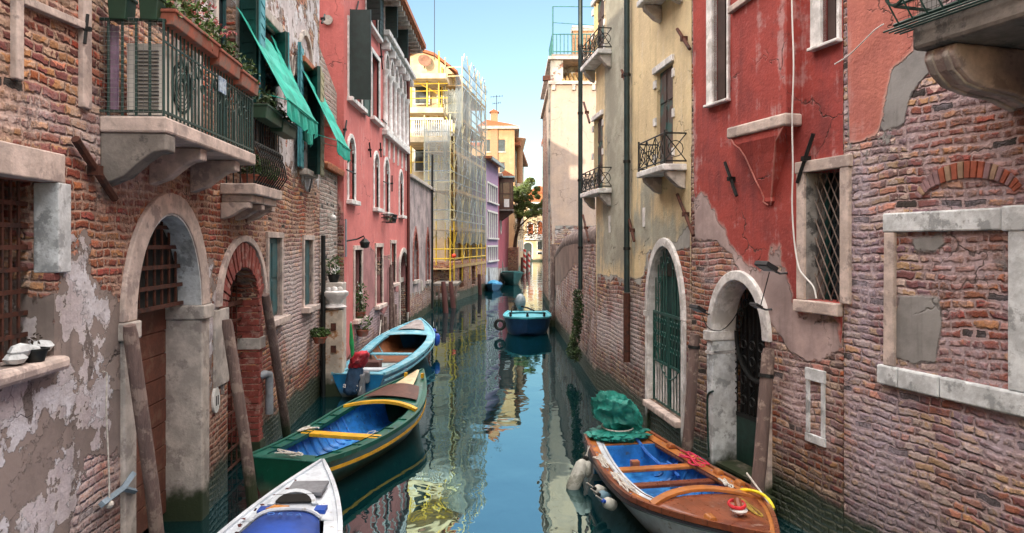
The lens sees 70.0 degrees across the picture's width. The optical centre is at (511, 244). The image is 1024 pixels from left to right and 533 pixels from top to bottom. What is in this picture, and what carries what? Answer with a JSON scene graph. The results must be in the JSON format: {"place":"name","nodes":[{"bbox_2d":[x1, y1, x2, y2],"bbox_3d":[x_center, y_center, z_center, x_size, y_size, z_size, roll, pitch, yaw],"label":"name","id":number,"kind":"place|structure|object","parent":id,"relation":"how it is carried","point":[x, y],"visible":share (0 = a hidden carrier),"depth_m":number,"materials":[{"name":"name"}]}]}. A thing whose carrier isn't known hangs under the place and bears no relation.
{"place":"outdoors","nodes":[
{"label":"outdoors","id":0,"kind":"place"},
{"bbox_2d":[143,261,807,532],"bbox_3d":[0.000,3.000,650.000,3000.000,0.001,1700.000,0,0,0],"label":"water","id":1,"kind":"structure","parent":0,"point":[492,441],"depth_m":10.69,"materials":[{"name":"teal liquid"}]},
{"bbox_2d":[123,324,163,532],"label":"mooring pole","id":2,"kind":"object","parent":1,"relation":"in","point":[143,425],"visible":1,"depth_m":6.13,"materials":[{"name":"brown wood"}]},
{"bbox_2d":[0,0,350,532],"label":"brick house","id":3,"kind":"structure","parent":1,"relation":"on","point":[176,242],"depth_m":6.32,"materials":[{"name":"brick"}]},
{"bbox_2d":[2,340,53,364],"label":"rubble stones","id":4,"kind":"object","parent":3,"relation":"on","point":[19,353],"visible":0.72,"depth_m":4.74,"materials":[{"name":"stone"}]},
{"bbox_2d":[0,140,70,388],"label":"window","id":5,"kind":"structure","parent":3,"relation":"in","point":[52,201],"depth_m":5.06,"materials":[{"name":"stone"}]},
{"bbox_2d":[26,333,49,362],"bbox_3d":[-3.200,0.691,4.910,0.168,0.195,0.164,0,0,0],"label":"plant pot","id":6,"kind":"object","parent":3,"relation":"on","point":[37,355],"visible":0.72,"depth_m":4.87,"materials":[{"name":"black metal"}]},
{"bbox_2d":[102,371,113,508],"bbox_3d":[-3.203,1.550,5.806,0.070,1.109,0.096,0,0,-3],"label":"knotted rope","id":7,"kind":"object","parent":3,"relation":"hanging from","point":[110,505],"visible":0.9,"depth_m":5.80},
{"bbox_2d":[110,24,118,109],"bbox_3d":[-3.307,-1.420,5.911,0.245,0.700,0.066,0,0,-3],"label":"hanging cloth","id":8,"kind":"object","parent":3,"relation":"hanging from","point":[114,65],"visible":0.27,"depth_m":5.92,"materials":[{"name":"fabric"}]},
{"bbox_2d":[108,0,137,24],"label":"window box","id":9,"kind":"object","parent":3,"relation":"attached to","point":[123,10],"visible":0.99,"depth_m":5.78,"materials":[{"name":"green plastic"}]},
{"bbox_2d":[139,0,167,25],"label":"window box","id":10,"kind":"object","parent":3,"relation":"attached to","point":[150,10],"visible":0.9,"depth_m":5.79,"materials":[{"name":"green plastic"}]},
{"bbox_2d":[127,43,190,126],"bbox_3d":[-3.003,-1.330,6.271,0.315,0.620,0.632,0,0,-3],"label":"air conditioner","id":11,"kind":"object","parent":3,"relation":"on","point":[156,77],"visible":0.38,"depth_m":5.97,"materials":[{"name":"beige plastic"}]},
{"bbox_2d":[118,193,213,532],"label":"water door","id":12,"kind":"structure","parent":3,"relation":"in","point":[165,289],"depth_m":7.79,"materials":[{"name":"stone"}]},
{"bbox_2d":[174,0,201,130],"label":"window","id":13,"kind":"structure","parent":3,"relation":"in","point":[196,1],"depth_m":7.86,"materials":[{"name":"wood"}]},
{"bbox_2d":[156,0,222,57],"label":"window box","id":14,"kind":"object","parent":3,"relation":"attached to","point":[195,34],"visible":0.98,"depth_m":6.38,"materials":[{"name":"ceramic"}]},
{"bbox_2d":[218,76,225,94],"bbox_3d":[-2.838,-1.555,7.168,0.013,0.150,0.200,0,0,-4],"label":"cloth sign","id":15,"kind":"object","parent":3,"relation":"attached to","point":[221,85],"visible":1,"depth_m":7.14,"materials":[{"name":"white fabric"}]},
{"bbox_2d":[203,24,241,79],"bbox_3d":[-2.864,-1.939,7.246,0.295,0.478,0.678,0,0,-3],"label":"window box","id":16,"kind":"object","parent":3,"relation":"attached to","point":[225,62],"visible":0.7,"depth_m":7.20,"materials":[{"name":"ceramic"}]},
{"bbox_2d":[214,0,243,149],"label":"window","id":17,"kind":"structure","parent":3,"relation":"in","point":[220,12],"depth_m":9.29,"materials":[{"name":"wood"}]},
{"bbox_2d":[213,235,267,472],"bbox_3d":[-3.685,1.593,9.451,0.475,3.413,2.147,0,0,-3],"label":"side door","id":18,"kind":"structure","parent":3,"relation":"in","point":[239,254],"depth_m":10.13,"materials":[{"name":"red brick"}]},
{"bbox_2d":[228,50,260,95],"bbox_3d":[-2.915,-1.868,7.925,0.302,0.416,0.663,0,0,-3],"label":"window box","id":19,"kind":"object","parent":3,"relation":"attached to","point":[248,83],"visible":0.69,"depth_m":7.86,"materials":[{"name":"ceramic"}]},
{"bbox_2d":[237,155,262,182],"bbox_3d":[-3.167,-0.920,8.818,0.355,0.401,0.348,0,0,0],"label":"potted plant","id":20,"kind":"object","parent":3,"relation":"on","point":[250,177],"visible":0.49,"depth_m":8.78,"materials":[{"name":"green plant"}]},
{"bbox_2d":[250,86,283,127],"bbox_3d":[-3.035,-1.699,9.053,0.285,0.399,0.800,0,0,-3],"label":"window box","id":21,"kind":"object","parent":3,"relation":"attached to","point":[266,113],"visible":0.92,"depth_m":8.87,"materials":[{"name":"green plastic"}]},
{"bbox_2d":[257,23,276,150],"bbox_3d":[-3.657,-2.303,10.570,0.266,1.851,1.049,0,0,-3],"label":"window","id":22,"kind":"structure","parent":3,"relation":"in","point":[267,27],"depth_m":10.99,"materials":[{"name":"wood"}]},
{"bbox_2d":[265,232,290,326],"bbox_3d":[-3.554,0.509,11.021,0.215,1.381,0.982,0,0,-3],"label":"window","id":23,"kind":"structure","parent":3,"relation":"in","point":[275,274],"depth_m":11.23,"materials":[{"name":"stone"}]},
{"bbox_2d":[271,105,297,138],"bbox_3d":[-3.076,-1.638,9.841,0.274,0.356,0.800,0,0,-3],"label":"window box","id":24,"kind":"object","parent":3,"relation":"attached to","point":[287,130],"visible":0.56,"depth_m":9.73,"materials":[{"name":"green plastic"}]},
{"bbox_2d":[299,71,307,168],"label":"window","id":25,"kind":"structure","parent":3,"relation":"in","point":[306,84],"depth_m":13.35,"materials":[{"name":"wood"}]},
{"bbox_2d":[302,235,319,312],"bbox_3d":[-3.692,0.528,13.322,0.215,1.381,0.953,0,0,-3],"label":"window","id":26,"kind":"structure","parent":3,"relation":"in","point":[306,265],"depth_m":13.39,"materials":[{"name":"stone"}]},
{"bbox_2d":[310,326,330,343],"bbox_3d":[-3.575,1.685,13.615,0.423,0.316,0.400,0,0,0],"label":"potted plant","id":27,"kind":"object","parent":3,"relation":"on","point":[319,337],"visible":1,"depth_m":13.53,"materials":[{"name":"green plant"}]},
{"bbox_2d":[222,319,257,506],"bbox_3d":[-3.087,2.182,8.401,0.464,2.651,0.134,0,0,-9],"label":"mooring pole","id":28,"kind":"object","parent":1,"relation":"in","point":[247,461],"visible":1,"depth_m":8.35,"materials":[{"name":"brown wood"}]},
{"bbox_2d":[262,293,290,437],"bbox_3d":[-3.426,2.103,10.796,0.150,2.852,1.433,0,0,-2],"label":"mooring pole","id":29,"kind":"object","parent":1,"relation":"in","point":[276,362],"visible":0.77,"depth_m":10.57,"materials":[{"name":"brown wood"}]},
{"bbox_2d":[218,459,342,532],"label":"white boat","id":30,"kind":"object","parent":1,"relation":"on","point":[310,496],"visible":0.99,"depth_m":6.59,"materials":[{"name":"paint"}]},
{"bbox_2d":[320,161,344,395],"bbox_3d":[-6.531,0.887,15.633,5.673,5.427,2.770,0,0,-3],"label":"brick annex","id":31,"kind":"object","parent":1,"relation":"in","point":[329,195],"visible":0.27,"depth_m":15.32,"materials":[{"name":"white brick"}]},
{"bbox_2d":[326,282,345,367],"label":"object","id":32,"kind":"object","parent":1,"relation":"in","point":[336,284],"visible":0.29,"depth_m":15.04,"materials":[{"name":"white stone"}]},
{"bbox_2d":[326,255,342,281],"bbox_3d":[-3.696,0.500,15.113,0.396,0.570,0.412,0,0,0],"label":"potted plant","id":33,"kind":"object","parent":32,"relation":"on","point":[332,277],"visible":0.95,"depth_m":15.06,"materials":[{"name":"green plant"}]},
{"bbox_2d":[324,286,348,396],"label":"stone pier","id":34,"kind":"structure","parent":1,"relation":"in","point":[335,325],"depth_m":14.40,"materials":[{"name":"stone"}]},
{"bbox_2d":[321,235,325,396],"bbox_3d":[-3.707,1.614,14.368,0.083,3.572,0.083,0,0,22],"label":"standpipe","id":35,"kind":"object","parent":34,"relation":"attached to","point":[323,314],"visible":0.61,"depth_m":14.33,"materials":[{"name":"black metal"}]},
{"bbox_2d":[253,369,426,496],"bbox_3d":[-2.148,2.680,10.852,1.344,0.960,4.602,0,0,14],"label":"green boat","id":36,"kind":"object","parent":1,"relation":"on","point":[342,442],"visible":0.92,"depth_m":10.38,"materials":[{"name":"paint"}]},
{"bbox_2d":[275,449,303,456],"bbox_3d":[-2.651,2.489,8.721,0.393,0.056,0.120,0,0,14],"label":"rope tangle","id":37,"kind":"object","parent":36,"relation":"on","point":[288,453],"visible":1,"depth_m":8.68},
{"bbox_2d":[320,0,425,361],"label":"red palazzo","id":38,"kind":"structure","parent":1,"relation":"in","point":[368,47],"depth_m":19.63,"materials":[{"name":"paint"}]},
{"bbox_2d":[346,134,360,205],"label":"window","id":39,"kind":"structure","parent":38,"relation":"in","point":[353,201],"depth_m":17.41,"materials":[{"name":"white stone"}]},
{"bbox_2d":[345,219,369,256],"bbox_3d":[-3.505,-0.141,16.572,0.557,0.850,0.222,0,0,-22],"label":"wall lamp","id":40,"kind":"object","parent":38,"relation":"attached to","point":[364,243],"visible":1,"depth_m":16.54,"materials":[{"name":"black metal"}]},
{"bbox_2d":[347,15,367,113],"bbox_3d":[-3.730,-4.261,17.566,0.200,1.957,1.741,0,0,0],"label":"window","id":41,"kind":"structure","parent":38,"relation":"in","point":[359,106],"depth_m":16.81,"materials":[{"name":"white stone"}]},
{"bbox_2d":[353,245,367,323],"bbox_3d":[-3.730,0.964,17.855,0.200,1.868,1.133,0,0,0],"label":"window","id":42,"kind":"structure","parent":38,"relation":"in","point":[355,247],"depth_m":17.66,"materials":[{"name":"stone"}]},
{"bbox_2d":[355,282,368,317],"bbox_3d":[-3.702,1.342,17.865,0.437,0.912,0.444,0,0,0],"label":"potted plant","id":43,"kind":"object","parent":38,"relation":"on","point":[358,313],"visible":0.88,"depth_m":17.82,"materials":[{"name":"green plant"}]},
{"bbox_2d":[355,314,372,336],"bbox_3d":[-3.663,1.958,17.867,0.547,0.580,0.514,0,0,0],"label":"potted plant","id":44,"kind":"object","parent":38,"relation":"on","point":[364,331],"visible":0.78,"depth_m":17.77,"materials":[{"name":"green plant"}]},
{"bbox_2d":[365,0,382,42],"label":"window","id":45,"kind":"structure","parent":38,"relation":"in","point":[375,31],"depth_m":19.87,"materials":[{"name":"white stone"}]},
{"bbox_2d":[370,46,384,127],"bbox_3d":[-3.790,-4.291,20.121,0.320,1.948,1.433,0,0,0],"label":"window","id":46,"kind":"structure","parent":38,"relation":"in","point":[377,121],"depth_m":20.31,"materials":[{"name":"white stone"}]},
{"bbox_2d":[373,151,383,212],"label":"window","id":47,"kind":"structure","parent":38,"relation":"in","point":[376,155],"depth_m":20.47,"materials":[{"name":"white stone"}]},
{"bbox_2d":[374,243,387,309],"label":"window","id":48,"kind":"structure","parent":38,"relation":"in","point":[377,307],"depth_m":20.90,"materials":[{"name":"stone"}]},
{"bbox_2d":[383,157,393,216],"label":"window","id":49,"kind":"structure","parent":38,"relation":"in","point":[386,161],"depth_m":22.05,"materials":[{"name":"white stone"}]},
{"bbox_2d":[390,240,399,286],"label":"window","id":50,"kind":"structure","parent":38,"relation":"in","point":[395,283],"depth_m":23.56,"materials":[{"name":"stone"}]},
{"bbox_2d":[398,169,406,218],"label":"window","id":51,"kind":"structure","parent":38,"relation":"in","point":[402,216],"depth_m":25.11,"materials":[{"name":"white stone"}]},
{"bbox_2d":[399,248,408,324],"bbox_3d":[-3.895,1.708,25.331,0.350,3.184,2.020,0,0,0],"label":"water door","id":52,"kind":"structure","parent":38,"relation":"in","point":[403,251],"depth_m":24.42,"materials":[{"name":"stone"}]},
{"bbox_2d":[331,318,434,396],"bbox_3d":[-2.874,2.792,17.870,1.604,1.215,7.746,0,0,2],"label":"light blue boat","id":53,"kind":"object","parent":1,"relation":"on","point":[397,352],"visible":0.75,"depth_m":18.08,"materials":[{"name":"paint"}]},
{"bbox_2d":[349,322,353,357],"bbox_3d":[-3.361,2.461,15.561,0.203,1.615,0.148,0,0,23],"label":"furled flag","id":54,"kind":"object","parent":53,"relation":"on","point":[351,342],"visible":0.39,"depth_m":15.54,"materials":[{"name":"green fabric"}]},
{"bbox_2d":[343,350,369,394],"bbox_3d":[-2.989,2.462,14.177,0.468,0.836,0.637,0,0,2],"label":"motor cover","id":55,"kind":"object","parent":53,"relation":"on","point":[358,362],"visible":1,"depth_m":13.97,"materials":[{"name":"fabric"}]},
{"bbox_2d":[389,267,392,329],"bbox_3d":[-3.664,2.144,22.100,0.133,2.917,0.220,0,0,-19],"label":"mooring post","id":56,"kind":"object","parent":1,"relation":"in","point":[390,300],"visible":0.59,"depth_m":22.08,"materials":[{"name":"brown wood"}]},
{"bbox_2d":[390,265,395,327],"bbox_3d":[-3.564,2.111,22.103,0.305,2.985,0.084,0,0,24],"label":"mooring post","id":57,"kind":"object","parent":1,"relation":"in","point":[394,316],"visible":0.59,"depth_m":22.09,"materials":[{"name":"brown wood"}]},
{"bbox_2d":[409,154,435,321],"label":"gothic wall","id":58,"kind":"structure","parent":1,"relation":"on","point":[421,248],"depth_m":29.91,"materials":[{"name":"paint"}]},
{"bbox_2d":[413,226,420,283],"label":"window","id":59,"kind":"structure","parent":58,"relation":"in","point":[418,280],"depth_m":28.66,"materials":[{"name":"white stone"}]},
{"bbox_2d":[426,227,430,283],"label":"window","id":60,"kind":"structure","parent":58,"relation":"in","point":[427,235],"depth_m":32.16,"materials":[{"name":"white stone"}]},
{"bbox_2d":[441,281,448,312],"bbox_3d":[-2.908,2.616,31.936,0.397,1.989,0.252,0,0,20],"label":"mooring post","id":61,"kind":"object","parent":1,"relation":"in","point":[444,297],"visible":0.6,"depth_m":31.86,"materials":[{"name":"brown wood"}]},
{"bbox_2d":[433,281,460,306],"bbox_3d":[-3.200,2.740,36.275,1.200,1.720,2.650,0,0,0],"label":"timber staging","id":62,"kind":"object","parent":1,"relation":"in","point":[438,297],"visible":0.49,"depth_m":35.00,"materials":[{"name":"wood"}]},
{"bbox_2d":[410,51,485,280],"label":"scaffolding","id":63,"kind":"object","parent":62,"relation":"on","point":[464,96],"visible":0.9,"depth_m":40.41,"materials":[{"name":"metal"}]},
{"bbox_2d":[449,281,455,307],"bbox_3d":[-2.781,2.683,34.497,0.436,1.865,0.272,0,0,0],"label":"mooring post","id":64,"kind":"object","parent":1,"relation":"in","point":[452,297],"visible":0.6,"depth_m":34.43,"materials":[{"name":"brown wood"}]},
{"bbox_2d":[433,259,485,301],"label":"quay wall","id":65,"kind":"structure","parent":1,"relation":"in","point":[467,287],"depth_m":40.62,"materials":[{"name":"brown brick"}]},
{"bbox_2d":[410,50,468,260],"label":"yellow house","id":66,"kind":"structure","parent":65,"relation":"on","point":[419,109],"depth_m":41.16,"materials":[{"name":"paint"}]},
{"bbox_2d":[414,87,429,103],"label":"window","id":67,"kind":"structure","parent":66,"relation":"in","point":[422,94],"depth_m":41.01,"materials":[{"name":"white paint"}]},
{"bbox_2d":[414,150,431,171],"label":"window","id":68,"kind":"structure","parent":66,"relation":"in","point":[418,156],"depth_m":41.01,"materials":[{"name":"white paint"}]},
{"bbox_2d":[418,54,430,68],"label":"satellite dish","id":69,"kind":"object","parent":66,"relation":"on","point":[424,60],"visible":1,"depth_m":40.75,"materials":[{"name":"orange metal"}]},
{"bbox_2d":[470,156,504,289],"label":"purple house","id":70,"kind":"structure","parent":1,"relation":"on","point":[493,164],"depth_m":48.87,"materials":[{"name":"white paint"}]},
{"bbox_2d":[470,142,527,268],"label":"ochre building","id":71,"kind":"structure","parent":1,"relation":"on","point":[520,243],"depth_m":85.33,"materials":[{"name":"paint"}]},
{"bbox_2d":[515,137,525,182],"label":"funnel chimney","id":72,"kind":"object","parent":71,"relation":"on","point":[522,141],"visible":0.85,"depth_m":79.69,"materials":[{"name":"paint"}]},
{"bbox_2d":[498,170,514,281],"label":"magenta house","id":73,"kind":"structure","parent":1,"relation":"on","point":[506,179],"depth_m":54.42,"materials":[{"name":"purple paint"}]},
{"bbox_2d":[501,271,522,284],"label":"dark green boat","id":74,"kind":"object","parent":1,"relation":"on","point":[511,277],"visible":0.92,"depth_m":53.90,"materials":[{"name":"paint"}]},
{"bbox_2d":[508,247,518,270],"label":"brown quay wall","id":75,"kind":"structure","parent":1,"relation":"in","point":[513,258],"depth_m":69.51,"materials":[{"name":"brick"}]},
{"bbox_2d":[477,109,518,246],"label":"tan building","id":76,"kind":"structure","parent":75,"relation":"on","point":[500,140],"depth_m":76.00,"materials":[{"name":"yellow paint"}]},
{"bbox_2d":[513,177,541,246],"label":"leafy tree","id":77,"kind":"object","parent":75,"relation":"on","point":[521,200],"visible":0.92,"depth_m":70.35,"materials":[{"name":"green plant"}]},
{"bbox_2d":[503,294,551,335],"bbox_3d":[0.532,2.474,25.404,1.664,1.292,3.688,0,0,1],"label":"blue motorboat","id":78,"kind":"object","parent":1,"relation":"on","point":[521,322],"visible":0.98,"depth_m":24.07,"materials":[{"name":"paint"}]},
{"bbox_2d":[524,199,541,260],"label":"white palazzo","id":79,"kind":"structure","parent":1,"relation":"on","point":[533,246],"depth_m":130.00,"materials":[{"name":"paint"}]},
{"bbox_2d":[524,242,532,259],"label":"door","id":80,"kind":"structure","parent":79,"relation":"in","point":[528,246],"depth_m":130.24,"materials":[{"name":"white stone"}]},
{"bbox_2d":[549,244,557,326],"bbox_3d":[1.505,1.800,26.702,0.340,3.607,0.240,0,0,0],"label":"mooring post","id":81,"kind":"object","parent":1,"relation":"in","point":[552,286],"visible":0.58,"depth_m":26.60,"materials":[{"name":"brown wood"}]},
{"bbox_2d":[540,6,595,308],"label":"beige house","id":82,"kind":"structure","parent":1,"relation":"on","point":[559,111],"depth_m":33.00,"materials":[{"name":"paint"}]},
{"bbox_2d":[554,226,595,387],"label":"garden wall","id":83,"kind":"structure","parent":1,"relation":"in","point":[566,267],"depth_m":18.37,"materials":[{"name":"brick"}]},
{"bbox_2d":[566,288,583,362],"bbox_3d":[1.439,1.849,16.874,0.295,1.752,1.204,0,0,-7],"label":"wall ivy","id":84,"kind":"object","parent":83,"relation":"attached to","point":[573,353],"depth_m":16.56,"materials":[{"name":"green plant"}]},
{"bbox_2d":[578,0,694,447],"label":"cream house","id":85,"kind":"structure","parent":1,"relation":"on","point":[639,59],"depth_m":12.00,"materials":[{"name":"beige paint"}]},
{"bbox_2d":[591,109,603,187],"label":"balcony window","id":86,"kind":"structure","parent":85,"relation":"in","point":[601,121],"depth_m":15.05,"materials":[{"name":"white stone"}]},
{"bbox_2d":[591,0,604,48],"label":"balcony window","id":87,"kind":"structure","parent":85,"relation":"in","point":[601,20],"depth_m":15.01,"materials":[{"name":"white stone"}]},
{"bbox_2d":[652,54,674,164],"bbox_3d":[2.295,-1.919,10.934,0.125,1.621,0.938,0,0,-7],"label":"balcony window","id":88,"kind":"structure","parent":85,"relation":"in","point":[667,112],"depth_m":10.94,"materials":[{"name":"white stone"}]},
{"bbox_2d":[583,430,780,532],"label":"wooden boat","id":89,"kind":"object","parent":1,"relation":"on","point":[690,499],"visible":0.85,"depth_m":7.53,"materials":[{"name":"white paint"}]},
{"bbox_2d":[566,446,589,489],"bbox_3d":[0.843,2.796,9.059,0.170,0.633,0.170,26,-14,0],"label":"fender","id":90,"kind":"object","parent":89,"relation":"hanging from","point":[576,478],"visible":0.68,"depth_m":8.98,"materials":[{"name":"white plastic"}]},
{"bbox_2d":[585,447,591,477],"bbox_3d":[0.930,2.693,9.062,0.124,0.393,0.124,0,0,45],"label":"fender","id":91,"kind":"object","parent":89,"relation":"hanging from","point":[588,463],"visible":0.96,"depth_m":9.02,"materials":[{"name":"white plastic"}]},
{"bbox_2d":[593,453,614,470],"bbox_3d":[1.098,2.590,8.692,0.154,0.044,0.606,0,0,-10],"label":"rope tangle","id":92,"kind":"object","parent":89,"relation":"on","point":[599,457],"visible":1,"depth_m":8.71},
{"bbox_2d":[595,495,616,510],"bbox_3d":[0.993,2.739,7.775,0.124,0.124,0.393,0,-28,45],"label":"fender","id":93,"kind":"object","parent":89,"relation":"hanging from","point":[609,503],"visible":1,"depth_m":7.77,"materials":[{"name":"plastic"}]},
{"bbox_2d":[584,390,652,442],"bbox_3d":[1.426,2.289,9.813,0.950,0.652,0.694,0,0,-10],"label":"tarpaulin","id":94,"kind":"object","parent":89,"relation":"on","point":[613,410],"visible":0.93,"depth_m":9.66,"materials":[{"name":"green fabric"}]},
{"bbox_2d":[610,472,638,494],"bbox_3d":[1.199,2.574,7.902,0.124,0.042,0.740,0,0,-10],"label":"rope tangle","id":95,"kind":"object","parent":89,"relation":"on","point":[624,483],"visible":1,"depth_m":7.87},
{"bbox_2d":[635,438,679,477],"bbox_3d":[1.834,2.681,9.292,0.062,0.352,0.830,0,0,-32],"label":"mooring rope","id":96,"kind":"object","parent":89,"relation":"attached to","point":[657,462],"visible":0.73,"depth_m":9.35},
{"bbox_2d":[678,450,709,466],"bbox_3d":[2.182,2.579,8.811,0.240,0.081,0.598,0,0,-10],"label":"rope tangle","id":97,"kind":"object","parent":89,"relation":"on","point":[690,458],"visible":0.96,"depth_m":8.78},
{"bbox_2d":[740,488,774,509],"bbox_3d":[2.441,2.493,7.232,0.081,0.084,0.565,0,0,-15],"label":"hose","id":98,"kind":"object","parent":89,"relation":"on","point":[761,494],"visible":0.94,"depth_m":7.23,"materials":[{"name":"yellow rubber"}]},
{"bbox_2d":[682,333,699,452],"bbox_3d":[2.286,2.334,9.520,0.320,2.345,0.156,0,0,26],"label":"mooring pole","id":99,"kind":"object","parent":1,"relation":"in","point":[691,393],"visible":0.73,"depth_m":9.45,"materials":[{"name":"brown wood"}]},
{"bbox_2d":[751,348,774,492],"bbox_3d":[2.607,2.316,7.749,0.523,2.395,0.160,0,0,-40],"label":"mooring pole","id":100,"kind":"object","parent":1,"relation":"in","point":[766,376],"visible":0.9,"depth_m":7.75,"materials":[{"name":"brown wood"}]},
{"bbox_2d":[692,0,852,532],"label":"red house","id":101,"kind":"structure","parent":1,"relation":"on","point":[742,65],"depth_m":8.02,"materials":[{"name":"paint"}]},
{"bbox_2d":[706,390,713,456],"bbox_3d":[2.513,2.275,9.282,0.028,0.870,0.153,0,0,-17],"label":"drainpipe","id":102,"kind":"object","parent":101,"relation":"attached to","point":[709,392],"visible":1,"depth_m":9.32,"materials":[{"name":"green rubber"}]},
{"bbox_2d":[703,0,730,107],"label":"window","id":103,"kind":"structure","parent":101,"relation":"in","point":[723,16],"depth_m":9.25,"materials":[{"name":"white stone"}]},
{"bbox_2d":[703,270,771,493],"bbox_3d":[2.887,1.807,8.854,0.510,2.987,1.316,0,0,-17],"label":"arched door","id":104,"kind":"structure","parent":101,"relation":"in","point":[732,431],"depth_m":9.25,"materials":[{"name":"white stone"}]},
{"bbox_2d":[754,261,787,274],"bbox_3d":[2.822,0.255,7.928,0.315,0.151,0.220,0,0,-17],"label":"floodlight","id":105,"kind":"object","parent":101,"relation":"attached to","point":[765,265],"visible":1,"depth_m":7.85,"materials":[{"name":"grey metal"}]},
{"bbox_2d":[791,0,816,297],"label":"cable","id":106,"kind":"object","parent":101,"relation":"attached to","point":[806,278],"visible":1,"depth_m":7.59,"materials":[{"name":"white paint"}]},
{"bbox_2d":[793,154,852,316],"bbox_3d":[3.257,-0.079,7.410,0.370,1.571,0.797,0,0,-17],"label":"window","id":107,"kind":"structure","parent":101,"relation":"in","point":[823,200],"depth_m":7.60,"materials":[{"name":"stone"}]},
{"bbox_2d":[807,0,842,51],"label":"window","id":108,"kind":"structure","parent":101,"relation":"in","point":[817,26],"depth_m":7.39,"materials":[{"name":"white stone"}]},
{"bbox_2d":[844,0,1023,532],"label":"brick palazzo","id":109,"kind":"structure","parent":1,"relation":"on","point":[934,310],"depth_m":6.06,"materials":[{"name":"brick"}]},
{"bbox_2d":[877,161,1023,417],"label":"blind window","id":110,"kind":"structure","parent":109,"relation":"in","point":[1010,218],"depth_m":5.77,"materials":[{"name":"stone"}]},
{"bbox_2d":[407,0,593,188],"label":"sky","id":111,"kind":"structure","parent":0,"point":[507,42],"materials":[{"name":"blue"}]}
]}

